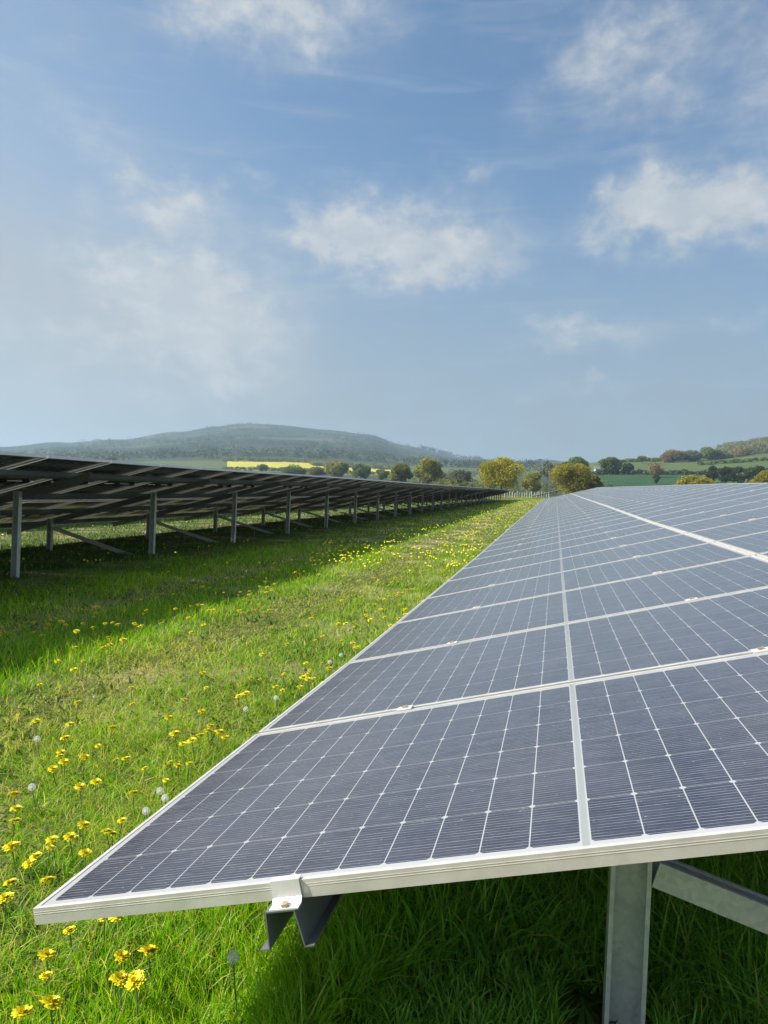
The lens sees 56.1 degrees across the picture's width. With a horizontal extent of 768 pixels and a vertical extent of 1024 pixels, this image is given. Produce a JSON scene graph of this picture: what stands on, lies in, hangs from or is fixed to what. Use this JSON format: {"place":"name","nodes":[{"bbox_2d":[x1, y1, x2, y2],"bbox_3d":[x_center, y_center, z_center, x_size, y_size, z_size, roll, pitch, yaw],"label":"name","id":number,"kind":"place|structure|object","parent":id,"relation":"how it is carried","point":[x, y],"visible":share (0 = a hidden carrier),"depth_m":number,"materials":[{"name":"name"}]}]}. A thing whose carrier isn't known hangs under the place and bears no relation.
{"place":"outdoors","nodes":[
{"label":"outdoors","id":0,"kind":"place"},
{"bbox_2d":[0,541,485,710],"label":"grass","id":1,"kind":"structure","parent":0,"point":[57,649],"depth_m":6.33,"materials":[{"name":"plant"}]},
{"bbox_2d":[0,424,767,1023],"bbox_3d":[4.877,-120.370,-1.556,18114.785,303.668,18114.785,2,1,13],"label":"ground","id":2,"kind":"structure","parent":0,"point":[294,434],"depth_m":9.23,"materials":[{"name":"plant"}]},
{"bbox_2d":[0,892,14,934],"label":"dandelion","id":3,"kind":"object","parent":2,"relation":"on","point":[6,897],"visible":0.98,"depth_m":1.83,"materials":[{"name":"yellow plant"}]},
{"bbox_2d":[3,878,18,912],"bbox_3d":[-0.989,1.035,1.908,0.039,0.125,0.038,3,1,23],"label":"dandelion","id":4,"kind":"object","parent":2,"relation":"on","point":[11,882],"visible":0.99,"depth_m":1.91,"materials":[{"name":"yellow plant"}]},
{"bbox_2d":[2,841,20,874],"bbox_3d":[-1.074,1.014,2.071,0.049,0.130,0.049,3,1,43],"label":"dandelion","id":5,"kind":"object","parent":2,"relation":"on","point":[11,846],"visible":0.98,"depth_m":2.07,"materials":[{"name":"yellow plant"}]},
{"bbox_2d":[8,791,20,804],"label":"dandelion","id":6,"kind":"object","parent":2,"relation":"on","point":[13,793],"visible":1,"depth_m":2.44,"materials":[{"name":"yellow plant"}]},
{"bbox_2d":[10,817,20,840],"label":"dandelion","id":7,"kind":"object","parent":2,"relation":"on","point":[15,820],"visible":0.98,"depth_m":2.23,"materials":[{"name":"yellow plant"}]},
{"bbox_2d":[10,805,22,838],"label":"dandelion","id":8,"kind":"object","parent":2,"relation":"on","point":[15,808],"visible":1,"depth_m":2.33,"materials":[{"name":"yellow plant"}]},
{"bbox_2d":[10,1005,34,1023],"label":"dandelion","id":9,"kind":"object","parent":2,"relation":"on","point":[22,1012],"visible":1,"depth_m":1.43,"materials":[{"name":"yellow plant"}]},
{"bbox_2d":[22,858,35,893],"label":"dandelion","id":10,"kind":"object","parent":2,"relation":"on","point":[29,862],"visible":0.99,"depth_m":2.00,"materials":[{"name":"yellow plant"}]},
{"bbox_2d":[28,783,35,810],"bbox_3d":[-1.215,0.993,2.485,0.028,0.113,0.026,2,1,13],"label":"dandelion clock","id":11,"kind":"object","parent":2,"relation":"on","point":[31,786],"visible":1,"depth_m":2.48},
{"bbox_2d":[28,851,41,886],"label":"dandelion","id":12,"kind":"object","parent":2,"relation":"on","point":[36,855],"visible":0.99,"depth_m":2.04,"materials":[{"name":"yellow plant"}]},
{"bbox_2d":[33,736,40,762],"bbox_3d":[-1.417,0.970,2.939,0.028,0.113,0.026,2,1,13],"label":"dandelion clock","id":13,"kind":"object","parent":2,"relation":"on","point":[36,739],"visible":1,"depth_m":2.94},
{"bbox_2d":[39,971,52,994],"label":"dandelion","id":14,"kind":"object","parent":2,"relation":"on","point":[45,975],"visible":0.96,"depth_m":1.56,"materials":[{"name":"yellow plant"}]},
{"bbox_2d":[37,948,55,988],"bbox_3d":[-0.761,1.047,1.619,0.040,0.126,0.040,3,1,44],"label":"dandelion","id":15,"kind":"object","parent":2,"relation":"on","point":[46,954],"visible":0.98,"depth_m":1.61,"materials":[{"name":"yellow plant"}]},
{"bbox_2d":[40,876,54,899],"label":"dandelion","id":16,"kind":"object","parent":2,"relation":"on","point":[47,879],"visible":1,"depth_m":1.93,"materials":[{"name":"yellow plant"}]},
{"bbox_2d":[45,844,55,876],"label":"dandelion","id":17,"kind":"object","parent":2,"relation":"on","point":[50,847],"visible":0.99,"depth_m":2.07,"materials":[{"name":"yellow plant"}]},
{"bbox_2d":[39,994,63,1023],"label":"dandelion","id":18,"kind":"object","parent":2,"relation":"on","point":[52,1001],"visible":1,"depth_m":1.46,"materials":[{"name":"yellow plant"}]},
{"bbox_2d":[45,835,57,875],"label":"dandelion","id":19,"kind":"object","parent":2,"relation":"on","point":[51,839],"visible":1,"depth_m":2.11,"materials":[{"name":"yellow plant"}]},
{"bbox_2d":[48,765,58,787],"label":"dandelion","id":20,"kind":"object","parent":2,"relation":"on","point":[52,768],"visible":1,"depth_m":2.64,"materials":[{"name":"yellow plant"}]},
{"bbox_2d":[58,758,69,785],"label":"dandelion","id":21,"kind":"object","parent":2,"relation":"on","point":[64,761],"visible":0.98,"depth_m":2.73,"materials":[{"name":"yellow plant"}]},
{"bbox_2d":[59,735,68,764],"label":"dandelion","id":22,"kind":"object","parent":2,"relation":"on","point":[64,738],"visible":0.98,"depth_m":2.92,"materials":[{"name":"yellow plant"}]},
{"bbox_2d":[63,925,76,960],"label":"dandelion","id":23,"kind":"object","parent":2,"relation":"on","point":[69,930],"visible":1,"depth_m":1.72,"materials":[{"name":"yellow plant"}]},
{"bbox_2d":[66,722,73,746],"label":"dandelion","id":24,"kind":"object","parent":2,"relation":"on","point":[69,724],"visible":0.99,"depth_m":3.13,"materials":[{"name":"yellow plant"}]},
{"bbox_2d":[63,832,78,861],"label":"dandelion","id":25,"kind":"object","parent":2,"relation":"on","point":[70,837],"visible":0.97,"depth_m":2.14,"materials":[{"name":"yellow plant"}]},
{"bbox_2d":[73,782,86,806],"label":"dandelion","id":26,"kind":"object","parent":2,"relation":"on","point":[79,786],"visible":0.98,"depth_m":2.52,"materials":[{"name":"yellow plant"}]},
{"bbox_2d":[77,821,91,848],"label":"dandelion","id":27,"kind":"object","parent":2,"relation":"on","point":[82,825],"visible":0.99,"depth_m":2.22,"materials":[{"name":"yellow plant"}]},
{"bbox_2d":[79,753,90,779],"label":"dandelion","id":28,"kind":"object","parent":2,"relation":"on","point":[83,756],"visible":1,"depth_m":2.73,"materials":[{"name":"yellow plant"}]},
{"bbox_2d":[78,848,91,866],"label":"dandelion","id":29,"kind":"object","parent":2,"relation":"on","point":[87,852],"visible":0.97,"depth_m":2.02,"materials":[{"name":"yellow plant"}]},
{"bbox_2d":[90,778,102,800],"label":"dandelion","id":30,"kind":"object","parent":2,"relation":"on","point":[96,781],"visible":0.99,"depth_m":2.54,"materials":[{"name":"yellow plant"}]},
{"bbox_2d":[98,917,109,944],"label":"dandelion","id":31,"kind":"object","parent":2,"relation":"on","point":[103,919],"visible":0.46,"depth_m":1.76,"materials":[{"name":"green plant"}]},
{"bbox_2d":[101,828,111,848],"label":"dandelion","id":32,"kind":"object","parent":2,"relation":"on","point":[105,831],"visible":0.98,"depth_m":2.15,"materials":[{"name":"yellow plant"}]},
{"bbox_2d":[103,454,116,460],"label":"tree","id":33,"kind":"object","parent":2,"relation":"on","point":[109,457],"visible":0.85,"depth_m":836.93,"materials":[{"name":"grey plant"}]},
{"bbox_2d":[106,725,115,753],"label":"dandelion","id":34,"kind":"object","parent":2,"relation":"on","point":[112,727],"visible":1,"depth_m":3.06,"materials":[{"name":"yellow plant"}]},
{"bbox_2d":[108,831,116,845],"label":"dandelion","id":35,"kind":"object","parent":2,"relation":"on","point":[112,833],"visible":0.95,"depth_m":2.17,"materials":[{"name":"yellow plant"}]},
{"bbox_2d":[106,916,123,957],"bbox_3d":[-0.648,1.029,1.743,0.040,0.126,0.039,2,1,12],"label":"dandelion","id":36,"kind":"object","parent":2,"relation":"on","point":[116,919],"visible":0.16,"depth_m":1.73,"materials":[{"name":"yellow plant"}]},
{"bbox_2d":[110,970,131,1016],"bbox_3d":[-0.559,1.043,1.528,0.041,0.127,0.043,3,1,37],"label":"dandelion","id":37,"kind":"object","parent":2,"relation":"on","point":[120,978],"visible":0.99,"depth_m":1.52,"materials":[{"name":"yellow plant"}]},
{"bbox_2d":[117,817,126,841],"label":"dandelion","id":38,"kind":"object","parent":2,"relation":"on","point":[121,820],"visible":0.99,"depth_m":2.25,"materials":[{"name":"yellow plant"}]},
{"bbox_2d":[114,949,130,988],"bbox_3d":[-0.590,1.049,1.614,0.035,0.126,0.039,2,1,5],"label":"dandelion","id":39,"kind":"object","parent":2,"relation":"on","point":[120,955],"visible":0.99,"depth_m":1.61,"materials":[{"name":"yellow plant"}]},
{"bbox_2d":[122,756,129,782],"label":"dandelion","id":40,"kind":"object","parent":2,"relation":"on","point":[125,758],"visible":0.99,"depth_m":2.75,"materials":[{"name":"yellow plant"}]},
{"bbox_2d":[128,790,139,816],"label":"dandelion","id":41,"kind":"object","parent":2,"relation":"on","point":[134,792],"visible":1,"depth_m":2.43,"materials":[{"name":"yellow plant"}]},
{"bbox_2d":[124,972,146,1022],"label":"dandelion","id":42,"kind":"object","parent":2,"relation":"on","point":[133,982],"visible":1,"depth_m":1.50,"materials":[{"name":"yellow plant"}]},
{"bbox_2d":[127,969,144,1013],"bbox_3d":[-0.534,1.048,1.547,0.037,0.125,0.034,2,1,-44],"label":"dandelion","id":43,"kind":"object","parent":2,"relation":"on","point":[134,972],"visible":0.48,"depth_m":1.54,"materials":[{"name":"yellow plant"}]},
{"bbox_2d":[142,807,149,818],"bbox_3d":[-0.771,1.011,2.330,0.028,0.113,0.026,2,1,13],"label":"dandelion clock","id":44,"kind":"object","parent":2,"relation":"on","point":[145,810],"visible":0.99,"depth_m":2.33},
{"bbox_2d":[137,944,159,979],"bbox_3d":[-0.532,1.039,1.620,0.051,0.130,0.048,2,1,-15],"label":"dandelion","id":45,"kind":"object","parent":2,"relation":"on","point":[148,950],"visible":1,"depth_m":1.62,"materials":[{"name":"yellow plant"}]},
{"bbox_2d":[156,787,163,806],"bbox_3d":[-0.773,1.006,2.485,0.028,0.113,0.026,2,1,13],"label":"dandelion clock","id":46,"kind":"object","parent":2,"relation":"on","point":[158,790],"visible":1,"depth_m":2.48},
{"bbox_2d":[164,714,172,736],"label":"dandelion","id":47,"kind":"object","parent":2,"relation":"on","point":[168,717],"visible":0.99,"depth_m":3.25,"materials":[{"name":"yellow plant"}]},
{"bbox_2d":[169,730,179,756],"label":"dandelion","id":48,"kind":"object","parent":2,"relation":"on","point":[175,733],"visible":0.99,"depth_m":3.04,"materials":[{"name":"yellow plant"}]},
{"bbox_2d":[174,763,182,786],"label":"dandelion","id":49,"kind":"object","parent":2,"relation":"on","point":[177,765],"visible":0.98,"depth_m":2.69,"materials":[{"name":"yellow plant"}]},
{"bbox_2d":[179,741,187,769],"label":"dandelion","id":50,"kind":"object","parent":2,"relation":"on","point":[182,743],"visible":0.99,"depth_m":2.91,"materials":[{"name":"yellow plant"}]},
{"bbox_2d":[186,737,196,764],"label":"dandelion","id":51,"kind":"object","parent":2,"relation":"on","point":[192,740],"visible":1,"depth_m":2.94,"materials":[{"name":"yellow plant"}]},
{"bbox_2d":[196,733,204,763],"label":"dandelion","id":52,"kind":"object","parent":2,"relation":"on","point":[199,735],"visible":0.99,"depth_m":3.00,"materials":[{"name":"yellow plant"}]},
{"bbox_2d":[198,709,206,729],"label":"dandelion","id":53,"kind":"object","parent":2,"relation":"on","point":[201,711],"visible":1,"depth_m":3.37,"materials":[{"name":"yellow plant"}]},
{"bbox_2d":[214,729,224,752],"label":"dandelion","id":54,"kind":"object","parent":2,"relation":"on","point":[219,731],"visible":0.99,"depth_m":3.06,"materials":[{"name":"yellow plant"}]},
{"bbox_2d":[226,950,238,1019],"bbox_3d":[-0.319,1.011,1.510,0.029,0.184,0.027,2,1,13],"label":"dandelion clock","id":55,"kind":"object","parent":2,"relation":"on","point":[232,957],"visible":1,"depth_m":1.51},
{"bbox_2d":[241,691,249,711],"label":"dandelion","id":56,"kind":"object","parent":2,"relation":"on","point":[245,693],"visible":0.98,"depth_m":3.69,"materials":[{"name":"yellow plant"}]},
{"bbox_2d":[0,451,510,577],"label":"solar array","id":57,"kind":"object","parent":2,"relation":"on","point":[40,490],"visible":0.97,"depth_m":12.18,"materials":[{"name":"glass"}]},
{"bbox_2d":[256,464,268,470],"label":"tree","id":58,"kind":"object","parent":2,"relation":"on","point":[261,467],"visible":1,"depth_m":550.51,"materials":[{"name":"green plant"}]},
{"bbox_2d":[2,499,542,571],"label":"distant dandelions","id":59,"kind":"object","parent":2,"relation":"on","point":[474,549],"visible":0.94,"depth_m":12.54,"materials":[{"name":"yellow plant"}]},
{"bbox_2d":[0,421,545,465],"bbox_3d":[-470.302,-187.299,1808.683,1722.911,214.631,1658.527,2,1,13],"label":"woodland","id":60,"kind":"object","parent":2,"relation":"on","point":[64,450],"visible":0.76,"depth_m":1579.40,"materials":[{"name":"green plant"}]},
{"bbox_2d":[0,496,553,548],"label":"grass","id":61,"kind":"structure","parent":2,"relation":"on","point":[273,535],"depth_m":19.14,"materials":[{"name":"plant"}]},
{"bbox_2d":[20,444,548,467],"bbox_3d":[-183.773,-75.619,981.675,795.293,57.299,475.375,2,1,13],"label":"woodland","id":62,"kind":"object","parent":2,"relation":"on","point":[319,454],"visible":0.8,"depth_m":995.00,"materials":[{"name":"green plant"}]},
{"bbox_2d":[280,464,306,474],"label":"tree","id":63,"kind":"object","parent":2,"relation":"on","point":[293,469],"visible":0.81,"depth_m":460.77,"materials":[{"name":"green plant"}]},
{"bbox_2d":[221,465,390,475],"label":"hedge","id":64,"kind":"object","parent":2,"relation":"on","point":[251,468],"visible":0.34,"depth_m":615.76,"materials":[{"name":"green plant"}]},
{"bbox_2d":[221,456,394,469],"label":"hedge","id":65,"kind":"object","parent":2,"relation":"on","point":[314,462],"visible":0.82,"depth_m":837.97,"materials":[{"name":"green plant"}]},
{"bbox_2d":[308,466,326,475],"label":"tree","id":66,"kind":"object","parent":2,"relation":"on","point":[317,471],"visible":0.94,"depth_m":445.06,"materials":[{"name":"green plant"}]},
{"bbox_2d":[323,461,348,476],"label":"tree","id":67,"kind":"object","parent":2,"relation":"on","point":[336,469],"visible":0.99,"depth_m":415.15,"materials":[{"name":"green plant"}]},
{"bbox_2d":[350,463,370,478],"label":"tree","id":68,"kind":"object","parent":2,"relation":"on","point":[362,471],"visible":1,"depth_m":427.31,"materials":[{"name":"green plant"}]},
{"bbox_2d":[0,577,734,1023],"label":"weeds","id":69,"kind":"object","parent":2,"relation":"on","point":[576,989],"visible":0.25,"depth_m":2.21,"materials":[{"name":"green plant"}]},
{"bbox_2d":[376,468,389,479],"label":"tree","id":70,"kind":"object","parent":2,"relation":"on","point":[381,473],"visible":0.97,"depth_m":398.13,"materials":[{"name":"green plant"}]},
{"bbox_2d":[0,686,767,1023],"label":"grass","id":71,"kind":"structure","parent":2,"relation":"on","point":[396,936],"depth_m":1.73,"materials":[{"name":"plant"}]},
{"bbox_2d":[33,483,767,1023],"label":"solar array","id":72,"kind":"object","parent":2,"relation":"on","point":[573,681],"visible":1,"depth_m":1.73,"materials":[{"name":"glass"}]},
{"bbox_2d":[390,462,413,481],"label":"tree","id":73,"kind":"object","parent":2,"relation":"on","point":[401,472],"visible":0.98,"depth_m":248.10,"materials":[{"name":"green plant"}]},
{"bbox_2d":[412,457,443,483],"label":"tree","id":74,"kind":"object","parent":2,"relation":"on","point":[430,467],"visible":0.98,"depth_m":238.34,"materials":[{"name":"green plant"}]},
{"bbox_2d":[384,477,479,486],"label":"hedge","id":75,"kind":"object","parent":2,"relation":"on","point":[431,482],"visible":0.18,"depth_m":321.71,"materials":[{"name":"green plant"}]},
{"bbox_2d":[439,472,448,484],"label":"tree","id":76,"kind":"object","parent":2,"relation":"on","point":[444,476],"visible":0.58,"depth_m":287.98,"materials":[{"name":"green plant"}]},
{"bbox_2d":[418,445,479,458],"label":"woodland","id":77,"kind":"object","parent":2,"relation":"on","point":[432,449],"visible":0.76,"depth_m":2489.53,"materials":[{"name":"green plant"}]},
{"bbox_2d":[447,469,473,485],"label":"tree","id":78,"kind":"object","parent":2,"relation":"on","point":[462,474],"visible":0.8,"depth_m":295.85,"materials":[{"name":"green plant"}]},
{"bbox_2d":[477,457,525,488],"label":"oak tree","id":79,"kind":"object","parent":2,"relation":"on","point":[505,466],"visible":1,"depth_m":171.02,"materials":[{"name":"yellow plant"}]},
{"bbox_2d":[446,463,556,476],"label":"hedge","id":80,"kind":"object","parent":2,"relation":"on","point":[527,469],"visible":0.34,"depth_m":627.62,"materials":[{"name":"green plant"}]},
{"bbox_2d":[432,477,608,495],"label":"hedge","id":81,"kind":"object","parent":2,"relation":"on","point":[445,482],"visible":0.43,"depth_m":202.44,"materials":[{"name":"green plant"}]},
{"bbox_2d":[520,472,541,494],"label":"tree","id":82,"kind":"object","parent":2,"relation":"on","point":[529,483],"visible":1,"depth_m":185.09,"materials":[{"name":"green plant"}]},
{"bbox_2d":[539,461,553,479],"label":"tree","id":83,"kind":"object","parent":2,"relation":"on","point":[548,465],"visible":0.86,"depth_m":466.55,"materials":[{"name":"green plant"}]},
{"bbox_2d":[548,462,593,493],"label":"oak tree","id":84,"kind":"object","parent":2,"relation":"on","point":[577,479],"visible":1,"depth_m":152.55,"materials":[{"name":"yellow plant"}]},
{"bbox_2d":[561,456,590,471],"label":"tree","id":85,"kind":"object","parent":2,"relation":"on","point":[574,460],"visible":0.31,"depth_m":402.87,"materials":[{"name":"green plant"}]},
{"bbox_2d":[584,474,603,488],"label":"tree","id":86,"kind":"object","parent":2,"relation":"on","point":[595,481],"visible":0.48,"depth_m":158.14,"materials":[{"name":"green plant"}]},
{"bbox_2d":[599,457,622,474],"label":"tree","id":87,"kind":"object","parent":2,"relation":"on","point":[613,464],"visible":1,"depth_m":407.00,"materials":[{"name":"green plant"}]},
{"bbox_2d":[621,463,634,470],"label":"tree","id":88,"kind":"object","parent":2,"relation":"on","point":[628,466],"visible":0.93,"depth_m":415.11,"materials":[{"name":"green plant"}]},
{"bbox_2d":[636,455,646,463],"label":"tree","id":89,"kind":"object","parent":2,"relation":"on","point":[642,458],"visible":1,"depth_m":563.97,"materials":[{"name":"green plant"}]},
{"bbox_2d":[597,457,700,463],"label":"hedge","id":90,"kind":"object","parent":2,"relation":"on","point":[627,460],"visible":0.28,"depth_m":603.66,"materials":[{"name":"green plant"}]},
{"bbox_2d":[647,463,665,474],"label":"tree","id":91,"kind":"object","parent":2,"relation":"on","point":[654,468],"visible":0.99,"depth_m":372.74,"materials":[{"name":"brown plant"}]},
{"bbox_2d":[653,474,660,483],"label":"tree","id":92,"kind":"object","parent":2,"relation":"on","point":[656,477],"visible":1,"depth_m":307.80,"materials":[{"name":"green plant"}]},
{"bbox_2d":[566,467,767,477],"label":"hedge","id":93,"kind":"object","parent":2,"relation":"on","point":[674,472],"visible":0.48,"depth_m":401.71,"materials":[{"name":"green plant"}]},
{"bbox_2d":[659,449,684,461],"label":"tree","id":94,"kind":"object","parent":2,"relation":"on","point":[671,455],"visible":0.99,"depth_m":569.79,"materials":[{"name":"brown plant"}]},
{"bbox_2d":[683,449,701,460],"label":"tree","id":95,"kind":"object","parent":2,"relation":"on","point":[690,455],"visible":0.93,"depth_m":573.56,"materials":[{"name":"green plant"}]},
{"bbox_2d":[674,474,717,484],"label":"oak tree","id":96,"kind":"object","parent":2,"relation":"on","point":[689,479],"visible":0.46,"depth_m":181.43,"materials":[{"name":"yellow plant"}]},
{"bbox_2d":[700,446,720,460],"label":"tree","id":97,"kind":"object","parent":2,"relation":"on","point":[707,452],"visible":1,"depth_m":571.45,"materials":[{"name":"green plant"}]},
{"bbox_2d":[705,465,718,482],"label":"tree","id":98,"kind":"object","parent":2,"relation":"on","point":[712,474],"visible":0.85,"depth_m":290.43,"materials":[{"name":"green plant"}]},
{"bbox_2d":[716,466,731,483],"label":"tree","id":99,"kind":"object","parent":2,"relation":"on","point":[724,471],"visible":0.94,"depth_m":283.86,"materials":[{"name":"green plant"}]},
{"bbox_2d":[714,450,733,459],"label":"tree","id":100,"kind":"object","parent":2,"relation":"on","point":[724,455],"visible":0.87,"depth_m":574.87,"materials":[{"name":"green plant"}]},
{"bbox_2d":[697,456,767,464],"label":"hedge","id":101,"kind":"object","parent":2,"relation":"on","point":[763,458],"visible":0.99,"depth_m":498.73,"materials":[{"name":"green plant"}]},
{"bbox_2d":[730,466,745,482],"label":"tree","id":102,"kind":"object","parent":2,"relation":"on","point":[739,478],"visible":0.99,"depth_m":279.13,"materials":[{"name":"green plant"}]},
{"bbox_2d":[715,436,767,456],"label":"woodland","id":103,"kind":"object","parent":2,"relation":"on","point":[762,447],"visible":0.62,"depth_m":607.12,"materials":[{"name":"green plant"}]},
{"bbox_2d":[744,465,765,481],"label":"tree","id":104,"kind":"object","parent":2,"relation":"on","point":[750,473],"visible":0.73,"depth_m":291.42,"materials":[{"name":"green plant"}]},
{"bbox_2d":[748,470,767,482],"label":"oak tree","id":105,"kind":"object","parent":2,"relation":"on","point":[761,477],"visible":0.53,"depth_m":184.99,"materials":[{"name":"yellow plant"}]},
{"bbox_2d":[0,0,767,462],"label":"sky","id":106,"kind":"structure","parent":0,"point":[530,230],"materials":[{"name":"blue"}]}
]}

